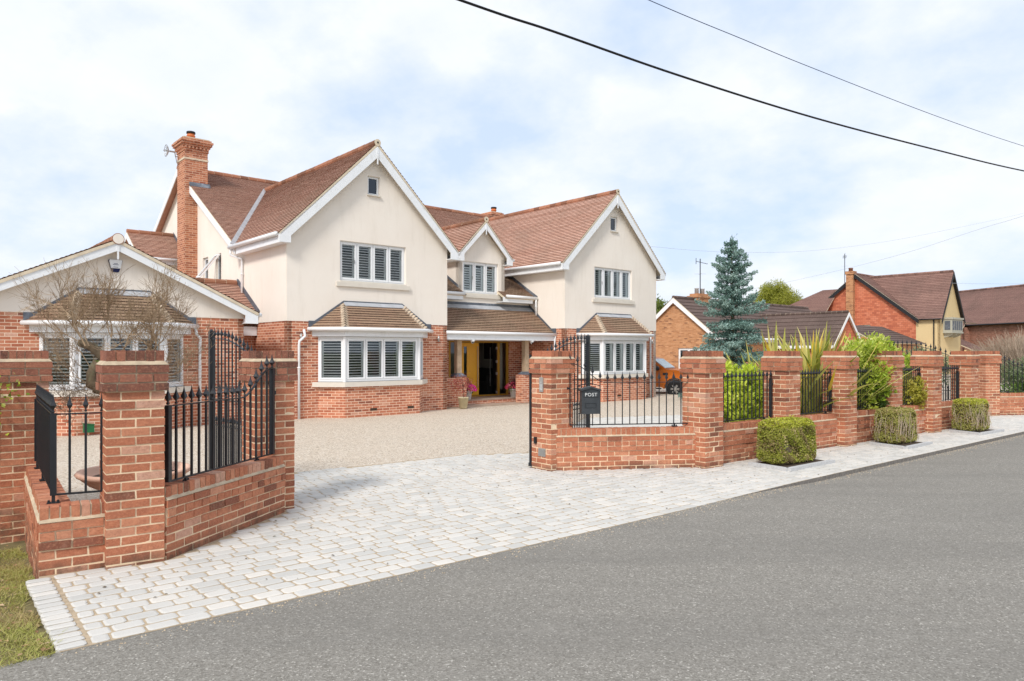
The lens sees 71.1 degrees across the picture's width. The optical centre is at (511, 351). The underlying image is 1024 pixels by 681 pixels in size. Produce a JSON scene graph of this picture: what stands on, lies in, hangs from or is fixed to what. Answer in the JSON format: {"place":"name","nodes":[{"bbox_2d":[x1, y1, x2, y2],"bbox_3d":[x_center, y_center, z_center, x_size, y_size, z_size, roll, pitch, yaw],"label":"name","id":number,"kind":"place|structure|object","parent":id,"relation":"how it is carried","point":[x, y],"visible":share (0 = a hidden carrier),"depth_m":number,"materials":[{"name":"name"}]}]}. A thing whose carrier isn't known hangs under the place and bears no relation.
{"place":"outdoors","nodes":[
{"label":"outdoors","id":0,"kind":"place"},
{"bbox_2d":[0,541,67,666],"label":"grass verge","id":1,"kind":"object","parent":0,"point":[28,604],"depth_m":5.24,"materials":[{"name":"green plant"}]},
{"bbox_2d":[0,545,52,655],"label":"dead leaves","id":2,"kind":"object","parent":1,"relation":"on","point":[43,648],"visible":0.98,"depth_m":4.69,"materials":[{"name":"brown plant"}]},
{"bbox_2d":[23,466,70,578],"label":"brick wall","id":3,"kind":"structure","parent":1,"relation":"on","point":[36,492],"depth_m":6.54,"materials":[{"name":"red brick"}]},
{"bbox_2d":[34,384,52,488],"bbox_3d":[-4.472,0.799,6.846,0.060,0.897,2.293,0,0,-36],"label":"iron railing","id":4,"kind":"object","parent":3,"relation":"on","point":[42,404],"visible":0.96,"depth_m":6.87,"materials":[{"name":"black metal"}]},
{"bbox_2d":[38,498,104,576],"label":"brick wall","id":5,"kind":"structure","parent":1,"relation":"on","point":[71,537],"depth_m":5.80,"materials":[{"name":"red brick"}]},
{"bbox_2d":[46,393,102,503],"bbox_3d":[-3.605,0.799,5.989,0.475,0.897,0.060,0,0,-28],"label":"iron railing","id":6,"kind":"object","parent":5,"relation":"on","point":[53,454],"visible":0.95,"depth_m":5.94,"materials":[{"name":"black metal"}]},
{"bbox_3d":[-7.971,1.230,7.424,5.000,1.800,0.260,0,0,-10],"label":"old brick wall","id":7,"kind":"object","parent":1,"relation":"on","visible":0},
{"bbox_2d":[0,373,29,434],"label":"ivy","id":8,"kind":"object","parent":7,"relation":"attached to","point":[9,395],"visible":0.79,"depth_m":7.65,"materials":[{"name":"green plant"}]},
{"bbox_2d":[0,131,665,435],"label":"detached house","id":9,"kind":"structure","parent":0,"point":[363,281],"depth_m":22.12,"materials":[{"name":"white paint"}]},
{"bbox_2d":[39,332,72,389],"bbox_3d":[-9.968,0.217,15.743,0.856,1.275,0.126,0,0,4],"label":"window","id":10,"kind":"structure","parent":9,"relation":"in","point":[48,335],"depth_m":15.72,"materials":[{"name":"white plastic"}]},
{"bbox_2d":[108,259,122,271],"bbox_3d":[-9.209,-1.985,16.650,0.300,0.290,0.068,0,0,-41],"label":"alarm box","id":11,"kind":"object","parent":9,"relation":"attached to","point":[115,265],"visible":0.95,"depth_m":16.64,"materials":[{"name":"white plastic"}]},
{"bbox_2d":[74,332,162,390],"bbox_3d":[-8.897,0.217,16.305,1.860,1.275,0.126,0,0,-41],"label":"window","id":12,"kind":"structure","parent":9,"relation":"in","point":[107,335],"depth_m":16.04,"materials":[{"name":"white plastic"}]},
{"bbox_2d":[163,144,178,162],"bbox_3d":[-11.956,-6.896,25.006,0.394,0.582,0.476,0,0,23],"label":"satellite dish","id":13,"kind":"object","parent":9,"relation":"attached to","point":[167,150],"visible":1,"depth_m":24.99,"materials":[{"name":"metal"}]},
{"bbox_2d":[168,334,182,386],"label":"window","id":14,"kind":"structure","parent":9,"relation":"in","point":[171,384],"depth_m":17.47,"materials":[{"name":"white plastic"}]},
{"bbox_2d":[205,258,207,277],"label":"window","id":15,"kind":"structure","parent":9,"relation":"in","point":[206,259],"depth_m":24.58,"materials":[{"name":"white plastic"}]},
{"bbox_2d":[196,254,220,278],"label":"window","id":16,"kind":"structure","parent":9,"relation":"in","point":[216,256],"depth_m":23.28,"materials":[{"name":"white plastic"}]},
{"bbox_2d":[318,336,345,381],"bbox_3d":[-5.027,0.217,20.019,0.817,1.275,0.126,0,0,6],"label":"window","id":17,"kind":"structure","parent":9,"relation":"in","point":[321,378],"depth_m":20.01,"materials":[{"name":"white plastic"}]},
{"bbox_2d":[336,241,409,290],"bbox_3d":[-4.255,-2.515,21.362,2.440,1.310,0.680,0,0,-41],"label":"window","id":18,"kind":"structure","parent":9,"relation":"in","point":[363,265],"depth_m":21.34,"materials":[{"name":"white plastic"}]},
{"bbox_2d":[367,176,380,196],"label":"window","id":19,"kind":"structure","parent":9,"relation":"in","point":[372,181],"depth_m":21.22,"materials":[{"name":"white plastic"}]},
{"bbox_2d":[344,336,417,381],"bbox_3d":[-3.753,0.217,20.760,2.460,1.275,0.126,0,0,-41],"label":"window","id":20,"kind":"structure","parent":9,"relation":"in","point":[381,376],"depth_m":20.73,"materials":[{"name":"white plastic"}]},
{"bbox_2d":[421,338,422,378],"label":"window","id":21,"kind":"structure","parent":9,"relation":"in","point":[421,338],"depth_m":22.17,"materials":[{"name":"white plastic"}]},
{"bbox_2d":[467,391,471,399],"bbox_3d":[-1.549,1.510,24.653,0.374,0.290,0.374,0,0,-41],"label":"flower pot","id":22,"kind":"object","parent":9,"relation":"on","point":[469,394],"visible":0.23,"depth_m":24.54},
{"bbox_2d":[467,376,476,392],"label":"flowering plant","id":23,"kind":"object","parent":22,"relation":"in","point":[470,387],"visible":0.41,"depth_m":24.52,"materials":[{"name":"pink plant"}]},
{"bbox_2d":[462,343,478,394],"bbox_3d":[-1.539,0.640,26.047,0.880,1.900,0.124,0,0,-41],"label":"door","id":24,"kind":"structure","parent":9,"relation":"in","point":[470,352],"depth_m":26.13,"materials":[{"name":"yellow wood"}]},
{"bbox_2d":[463,261,500,298],"bbox_3d":[-1.299,-2.540,25.862,1.740,1.280,0.680,0,0,-41],"label":"window","id":25,"kind":"structure","parent":9,"relation":"in","point":[479,279],"depth_m":25.83,"materials":[{"name":"white plastic"}]},
{"bbox_2d":[490,343,497,393],"bbox_3d":[-0.697,0.640,27.300,0.175,1.900,0.977,0,0,-12],"label":"door","id":26,"kind":"structure","parent":9,"relation":"in","point":[494,348],"depth_m":27.57,"materials":[{"name":"metal"}]},
{"bbox_2d":[509,389,515,396],"bbox_3d":[0.092,1.510,26.074,0.374,0.290,0.374,0,0,-41],"label":"flower pot","id":27,"kind":"object","parent":9,"relation":"on","point":[513,393],"visible":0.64,"depth_m":25.93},
{"bbox_2d":[505,375,515,390],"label":"flowering plant","id":28,"kind":"object","parent":27,"relation":"in","point":[512,383],"visible":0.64,"depth_m":25.98,"materials":[{"name":"pink plant"}]},
{"bbox_2d":[582,340,600,374],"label":"window","id":29,"kind":"structure","parent":9,"relation":"in","point":[591,341],"depth_m":26.39,"materials":[{"name":"white plastic"}]},
{"bbox_2d":[592,267,634,304],"bbox_3d":[3.717,-2.515,27.739,2.400,1.330,0.680,0,0,-41],"label":"window","id":30,"kind":"structure","parent":9,"relation":"in","point":[610,285],"depth_m":27.70,"materials":[{"name":"white plastic"}]},
{"bbox_2d":[610,217,618,232],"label":"window","id":31,"kind":"structure","parent":9,"relation":"in","point":[613,220],"depth_m":27.63,"materials":[{"name":"white plastic"}]},
{"bbox_2d":[604,340,644,374],"bbox_3d":[4.230,0.217,27.149,2.460,1.275,0.127,0,0,-41],"label":"window","id":32,"kind":"structure","parent":9,"relation":"in","point":[612,345],"depth_m":27.12,"materials":[{"name":"white plastic"}]},
{"bbox_2d":[0,434,1023,680],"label":"road","id":33,"kind":"structure","parent":0,"point":[904,572],"depth_m":4.99,"materials":[{"name":"grey asphalt"}]},
{"bbox_2d":[62,435,1021,654],"bbox_3d":[8.557,1.813,13.410,28.988,0.064,0.368,0,0,-40],"label":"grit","id":34,"kind":"object","parent":33,"relation":"on","point":[574,539],"visible":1,"depth_m":7.14,"materials":[{"name":"grey gravel"}]},
{"bbox_2d":[734,432,1023,497],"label":"kerb","id":35,"kind":"structure","parent":33,"relation":"on","point":[890,463],"depth_m":11.56,"materials":[{"name":"grey concrete"}]},
{"bbox_2d":[0,0,1023,305],"label":"sky","id":36,"kind":"structure","parent":0,"point":[478,110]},
{"bbox_2d":[26,415,1023,652],"bbox_3d":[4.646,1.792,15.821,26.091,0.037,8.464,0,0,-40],"label":"pavement","id":37,"kind":"structure","parent":0,"point":[54,614],"depth_m":7.50,"materials":[{"name":"stone"}]},
{"bbox_2d":[208,327,255,469],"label":"iron gate","id":38,"kind":"structure","parent":37,"relation":"on","point":[211,370],"depth_m":9.57,"materials":[{"name":"black metal"}]},
{"bbox_2d":[238,351,297,509],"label":"brick pier","id":39,"kind":"structure","parent":37,"relation":"on","point":[285,365],"depth_m":8.05,"materials":[{"name":"red brick"}]},
{"bbox_2d":[529,351,574,471],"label":"brick pier","id":40,"kind":"structure","parent":37,"relation":"on","point":[550,408],"depth_m":10.76,"materials":[{"name":"red brick"}]},
{"bbox_2d":[539,377,543,391],"bbox_3d":[0.440,0.500,10.787,0.018,0.220,0.084,0,0,-39],"label":"intercom keypad","id":41,"kind":"object","parent":40,"relation":"attached to","point":[541,384],"visible":1,"depth_m":10.78,"materials":[{"name":"metal"}]},
{"bbox_2d":[538,448,545,456],"bbox_3d":[0.447,1.520,10.780,0.016,0.120,0.160,0,0,-39],"label":"vent grille","id":42,"kind":"object","parent":40,"relation":"attached to","point":[542,452],"visible":1,"depth_m":10.77,"materials":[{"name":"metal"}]},
{"bbox_2d":[528,333,589,465],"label":"iron gate","id":43,"kind":"structure","parent":40,"relation":"attached to","point":[587,337],"depth_m":12.41,"materials":[{"name":"black metal"}]},
{"bbox_2d":[556,426,695,470],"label":"brick wall","id":44,"kind":"structure","parent":37,"relation":"on","point":[599,448],"depth_m":10.85,"materials":[{"name":"red brick"}]},
{"bbox_2d":[567,354,688,425],"bbox_3d":[1.808,0.591,10.995,2.060,1.135,0.061,0,0,-8],"label":"iron railing","id":45,"kind":"object","parent":44,"relation":"on","point":[629,382],"visible":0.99,"depth_m":10.98,"materials":[{"name":"black metal"}]},
{"bbox_2d":[578,386,600,413],"bbox_3d":[1.168,0.728,10.761,0.310,0.415,0.170,0,0,-8],"label":"post box","id":46,"kind":"object","parent":45,"relation":"hanging from","point":[589,399],"visible":1,"depth_m":10.70,"materials":[{"name":"paint"}]},
{"bbox_2d":[679,351,725,468],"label":"brick pier","id":47,"kind":"structure","parent":37,"relation":"on","point":[702,399],"depth_m":10.99,"materials":[{"name":"red brick"}]},
{"bbox_2d":[723,360,762,422],"bbox_3d":[4.159,0.984,13.028,1.247,1.682,1.236,0,0,-18],"label":"ferny bush","id":48,"kind":"object","parent":37,"relation":"on","point":[748,367],"visible":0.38,"depth_m":12.73,"materials":[{"name":"green plant"}]},
{"bbox_2d":[723,418,767,463],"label":"brick wall","id":49,"kind":"structure","parent":37,"relation":"on","point":[739,440],"depth_m":11.65,"materials":[{"name":"red brick"}]},
{"bbox_2d":[723,370,772,421],"bbox_3d":[3.830,0.738,11.873,1.761,0.860,0.060,0,0,-37],"label":"iron railing","id":50,"kind":"object","parent":49,"relation":"on","point":[770,390],"visible":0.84,"depth_m":11.95,"materials":[{"name":"black metal"}]},
{"bbox_2d":[748,459,834,471],"bbox_3d":[4.427,1.758,11.327,1.434,0.050,0.731,0,0,-39],"label":"planting edge","id":51,"kind":"object","parent":37,"relation":"on","point":[791,467],"visible":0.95,"depth_m":11.07,"materials":[{"name":"stone"}]},
{"bbox_2d":[754,415,817,464],"bbox_3d":[4.388,1.397,11.465,1.076,0.730,0.601,0,0,-36],"label":"box hedge","id":52,"kind":"object","parent":51,"relation":"on","point":[784,440],"visible":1,"depth_m":11.24,"materials":[{"name":"green plant"}]},
{"bbox_2d":[725,323,872,414],"bbox_3d":[5.231,0.593,14.400,3.133,2.402,3.444,0,0,0],"label":"strap leaved plant","id":53,"kind":"object","parent":37,"relation":"on","point":[774,346],"visible":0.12,"depth_m":13.90,"materials":[{"name":"green plant"}]},
{"bbox_2d":[800,413,837,448],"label":"brick wall","id":54,"kind":"structure","parent":37,"relation":"on","point":[826,428],"depth_m":13.23,"materials":[{"name":"red brick"}]},
{"bbox_2d":[800,368,831,413],"bbox_3d":[5.468,0.738,13.121,1.541,0.860,0.060,0,0,-37],"label":"iron railing","id":55,"kind":"object","parent":54,"relation":"on","point":[802,373],"visible":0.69,"depth_m":13.24,"materials":[{"name":"black metal"}]},
{"bbox_2d":[741,324,921,414],"bbox_3d":[6.365,0.591,14.572,3.280,2.405,3.483,0,0,-33],"label":"strap leaved plant","id":56,"kind":"object","parent":37,"relation":"on","point":[808,359],"visible":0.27,"depth_m":14.23,"materials":[{"name":"green plant"}]},
{"bbox_2d":[820,351,859,446],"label":"brick pier","id":57,"kind":"structure","parent":37,"relation":"on","point":[845,378],"depth_m":13.47,"materials":[{"name":"red brick"}]},
{"bbox_2d":[857,409,877,442],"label":"brick wall","id":58,"kind":"structure","parent":37,"relation":"on","point":[865,418],"depth_m":14.13,"materials":[{"name":"red brick"}]},
{"bbox_2d":[857,367,879,408],"bbox_3d":[6.984,0.738,14.275,1.451,0.860,0.060,0,0,-37],"label":"iron railing","id":59,"kind":"object","parent":58,"relation":"on","point":[862,371],"visible":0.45,"depth_m":14.33,"materials":[{"name":"black metal"}]},
{"bbox_2d":[841,331,911,412],"bbox_3d":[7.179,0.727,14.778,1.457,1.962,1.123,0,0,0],"label":"laurel hedge","id":60,"kind":"object","parent":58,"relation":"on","point":[866,346],"visible":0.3,"depth_m":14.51,"materials":[{"name":"green plant"}]},
{"bbox_2d":[863,374,890,408],"bbox_3d":[7.545,0.923,14.890,0.915,1.036,0.880,0,0,-37],"label":"laurel hedge","id":61,"kind":"object","parent":58,"relation":"on","point":[882,404],"visible":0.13,"depth_m":14.54,"materials":[{"name":"green plant"}]},
{"bbox_2d":[869,441,932,448],"bbox_3d":[7.448,1.758,13.717,1.351,0.050,0.762,0,0,-39],"label":"planting edge","id":62,"kind":"object","parent":37,"relation":"on","point":[911,445],"visible":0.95,"depth_m":13.46,"materials":[{"name":"stone"}]},
{"bbox_2d":[870,406,918,443],"bbox_3d":[7.413,1.413,13.889,0.996,0.699,0.589,0,0,-36],"label":"box hedge","id":63,"kind":"object","parent":62,"relation":"on","point":[894,425],"visible":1,"depth_m":13.72,"materials":[{"name":"green plant"}]},
{"bbox_2d":[902,404,925,433],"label":"brick wall","id":64,"kind":"structure","parent":37,"relation":"on","point":[921,415],"depth_m":15.57,"materials":[{"name":"red brick"}]},
{"bbox_2d":[902,365,920,404],"bbox_3d":[8.467,0.738,15.406,1.461,0.860,0.060,0,0,-37],"label":"iron railing","id":65,"kind":"object","parent":64,"relation":"on","point":[908,369],"visible":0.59,"depth_m":15.50,"materials":[{"name":"black metal"}]},
{"bbox_2d":[903,374,927,409],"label":"golden shrub","id":66,"kind":"object","parent":64,"relation":"on","point":[919,392],"visible":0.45,"depth_m":15.50,"materials":[{"name":"yellow plant"}]},
{"bbox_2d":[893,340,950,400],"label":"iron gate","id":67,"kind":"structure","parent":37,"relation":"on","point":[911,345],"depth_m":18.84,"materials":[{"name":"black metal"}]},
{"bbox_2d":[942,400,961,429],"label":"brick wall","id":68,"kind":"structure","parent":37,"relation":"on","point":[946,417],"depth_m":16.40,"materials":[{"name":"red brick"}]},
{"bbox_2d":[942,365,959,400],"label":"iron railing","id":69,"kind":"object","parent":68,"relation":"on","point":[945,368],"visible":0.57,"depth_m":16.78,"materials":[{"name":"black metal"}]},
{"bbox_2d":[949,429,1004,434],"bbox_3d":[10.316,1.758,15.903,1.394,0.050,0.709,0,0,-36],"label":"planting edge","id":70,"kind":"object","parent":37,"relation":"on","point":[986,431],"visible":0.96,"depth_m":15.60,"materials":[{"name":"stone"}]},
{"bbox_2d":[949,398,991,431],"bbox_3d":[10.203,1.391,15.967,0.996,0.740,0.608,0,0,-36],"label":"box hedge","id":71,"kind":"object","parent":70,"relation":"on","point":[971,414],"visible":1,"depth_m":15.81,"materials":[{"name":"green plant"}]},
{"bbox_2d":[978,351,1001,415],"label":"brick pier","id":72,"kind":"structure","parent":37,"relation":"on","point":[989,377],"depth_m":19.79,"materials":[{"name":"red brick"}]},
{"bbox_2d":[1000,393,1023,414],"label":"brick wall","id":73,"kind":"structure","parent":37,"relation":"on","point":[1011,403],"depth_m":20.03,"materials":[{"name":"red brick"}]},
{"bbox_2d":[1000,354,1023,392],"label":"iron railing","id":74,"kind":"object","parent":73,"relation":"on","point":[1004,357],"visible":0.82,"depth_m":20.17,"materials":[{"name":"black metal"}]},
{"bbox_2d":[1000,373,1023,392],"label":"dark hedge","id":75,"kind":"object","parent":37,"relation":"on","point":[1019,385],"visible":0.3,"depth_m":21.89,"materials":[{"name":"green plant"}]},
{"bbox_2d":[57,374,1010,500],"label":"gravel drive","id":76,"kind":"structure","parent":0,"point":[324,443],"depth_m":15.35,"materials":[{"name":"beige gravel"}]},
{"bbox_2d":[0,350,52,543],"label":"brick pier","id":77,"kind":"structure","parent":76,"relation":"on","point":[31,370],"depth_m":7.75,"materials":[{"name":"red brick"}]},
{"bbox_2d":[82,423,94,432],"bbox_3d":[-9.273,1.671,15.700,0.220,0.205,0.140,0,0,-41],"label":"utility box","id":78,"kind":"object","parent":76,"relation":"on","point":[90,427],"visible":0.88,"depth_m":15.66,"materials":[{"name":"green plastic"}]},
{"bbox_2d":[74,461,189,489],"bbox_3d":[-4.470,1.603,8.500,1.240,0.425,1.240,0,0,0],"label":"terracotta bowl","id":79,"kind":"object","parent":76,"relation":"on","point":[93,477],"visible":0.17,"depth_m":8.34,"materials":[{"name":"ceramic"}]},
{"bbox_2d":[7,259,220,436],"bbox_3d":[-4.672,0.188,8.436,2.324,2.637,1.242,0,0,0],"label":"bare maple","id":80,"kind":"object","parent":79,"relation":"on","point":[93,348],"visible":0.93,"depth_m":8.42,"materials":[{"name":"brown plant"}]},
{"bbox_2d":[95,350,168,569],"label":"brick pier","id":81,"kind":"structure","parent":76,"relation":"on","point":[132,387],"depth_m":5.98,"materials":[{"name":"red brick"}]},
{"bbox_2d":[164,456,285,559],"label":"brick wall","id":82,"kind":"structure","parent":76,"relation":"on","point":[202,509],"depth_m":6.87,"materials":[{"name":"red brick"}]},
{"bbox_2d":[164,356,275,482],"bbox_3d":[-2.813,0.601,7.112,0.060,1.145,1.862,0,0,11],"label":"iron railing","id":83,"kind":"object","parent":82,"relation":"on","point":[168,439],"visible":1,"depth_m":7.03,"materials":[{"name":"black metal"}]},
{"bbox_2d":[458,397,468,408],"bbox_3d":[-1.568,1.658,23.102,0.364,0.360,0.364,0,0,-41],"label":"flower pot","id":84,"kind":"object","parent":76,"relation":"on","point":[463,403],"visible":0.99,"depth_m":22.98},
{"bbox_2d":[447,375,472,397],"bbox_3d":[-1.639,1.085,23.055,0.964,0.913,1.115,0,0,16],"label":"maple","id":85,"kind":"object","parent":84,"relation":"in","point":[462,386],"visible":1,"depth_m":23.03,"materials":[{"name":"red plant"}]},
{"bbox_2d":[656,294,668,313],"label":"tree","id":86,"kind":"object","parent":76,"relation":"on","point":[659,302],"visible":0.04,"depth_m":59.14,"materials":[{"name":"green plant"}]},
{"bbox_2d":[656,357,682,394],"bbox_3d":[6.013,1.060,32.432,5.303,1.879,2.085,0,0,32],"label":"car","id":87,"kind":"object","parent":76,"relation":"on","point":[663,366],"visible":0.2,"depth_m":31.08,"materials":[{"name":"paint"}]},
{"bbox_2d":[678,234,770,397],"bbox_3d":[8.427,-1.170,26.894,4.068,6.575,3.798,0,0,0],"label":"blue spruce","id":88,"kind":"object","parent":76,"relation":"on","point":[733,292],"visible":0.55,"depth_m":26.69,"materials":[{"name":"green plant"}]},
{"bbox_2d":[749,278,802,304],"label":"tree","id":89,"kind":"object","parent":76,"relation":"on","point":[776,294],"visible":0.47,"depth_m":69.06,"materials":[{"name":"green plant"}]},
{"bbox_2d":[761,351,802,418],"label":"brick pier","id":90,"kind":"structure","parent":76,"relation":"on","point":[785,367],"depth_m":12.31,"materials":[{"name":"red brick"}]},
{"bbox_2d":[656,288,924,381],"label":"bungalow","id":91,"kind":"object","parent":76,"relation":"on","point":[681,322],"visible":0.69,"depth_m":42.53,"materials":[{"name":"orange brick"}]},
{"bbox_2d":[679,348,707,368],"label":"window","id":92,"kind":"structure","parent":91,"relation":"in","point":[681,350],"depth_m":41.79,"materials":[{"name":"white plastic"}]},
{"bbox_2d":[696,259,707,292],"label":"tv aerial","id":93,"kind":"object","parent":91,"relation":"attached to","point":[700,262],"visible":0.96,"depth_m":43.48,"materials":[{"name":"paint"}]},
{"bbox_2d":[868,351,904,408],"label":"brick pier","id":94,"kind":"structure","parent":76,"relation":"on","point":[894,399],"depth_m":14.59,"materials":[{"name":"red brick"}]},
{"bbox_2d":[791,268,986,373],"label":"tile hung house","id":95,"kind":"structure","parent":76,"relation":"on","point":[925,308],"depth_m":59.83,"materials":[{"name":"beige paint"}]},
{"bbox_2d":[843,254,846,283],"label":"tv aerial","id":96,"kind":"object","parent":95,"relation":"attached to","point":[844,267],"visible":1,"depth_m":61.99,"materials":[{"name":"paint"}]},
{"bbox_2d":[943,317,963,337],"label":"oriel window","id":97,"kind":"structure","parent":95,"relation":"in","point":[952,326],"depth_m":57.50,"materials":[{"name":"beige paint"}]},
{"bbox_2d":[903,345,949,386],"bbox_3d":[17.526,0.803,30.939,2.862,2.203,2.330,0,0,0],"label":"round hedge","id":98,"kind":"object","parent":76,"relation":"on","point":[914,348],"visible":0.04,"depth_m":30.74,"materials":[{"name":"green plant"}]},
{"bbox_2d":[910,351,943,432],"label":"brick pier","id":99,"kind":"structure","parent":76,"relation":"on","point":[931,363],"depth_m":15.72,"materials":[{"name":"red brick"}]},
{"bbox_2d":[949,351,980,398],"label":"brick pier","id":100,"kind":"structure","parent":76,"relation":"on","point":[967,363],"depth_m":16.98,"materials":[{"name":"red brick"}]},
{"bbox_2d":[966,328,1023,382],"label":"bare shrub","id":101,"kind":"object","parent":76,"relation":"on","point":[1012,353],"visible":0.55,"depth_m":24.04,"materials":[{"name":"brown plant"}]},
{"bbox_2d":[1001,356,1023,392],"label":"grey shrub","id":102,"kind":"object","parent":76,"relation":"on","point":[1009,375],"visible":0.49,"depth_m":22.31,"materials":[{"name":"green plant"}]},
{"bbox_2d":[457,0,1023,171],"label":"overhead cable","id":103,"kind":"object","parent":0,"point":[581,41],"visible":1,"depth_m":12.19,"materials":[{"name":"black rubber"}]},
{"bbox_2d":[649,0,1022,145],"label":"overhead cable","id":104,"kind":"object","parent":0,"point":[816,69],"visible":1,"depth_m":17.00,"materials":[{"name":"black rubber"}]},
{"bbox_2d":[650,213,1022,252],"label":"overhead cable","id":105,"kind":"object","parent":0,"point":[822,249],"visible":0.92,"depth_m":35.09,"materials":[{"name":"metal"}]},
{"bbox_2d":[754,216,1021,288],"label":"overhead cable","id":106,"kind":"object","parent":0,"point":[896,255],"visible":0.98,"depth_m":52.44,"materials":[{"name":"metal"}]},
{"label":"ground","id":107,"kind":"structure","parent":0,"visible":0},
{"bbox_2d":[959,284,1023,359],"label":"brick house","id":108,"kind":"structure","parent":107,"relation":"on","point":[991,312],"depth_m":76.82,"materials":[{"name":"red brick"}]}
]}

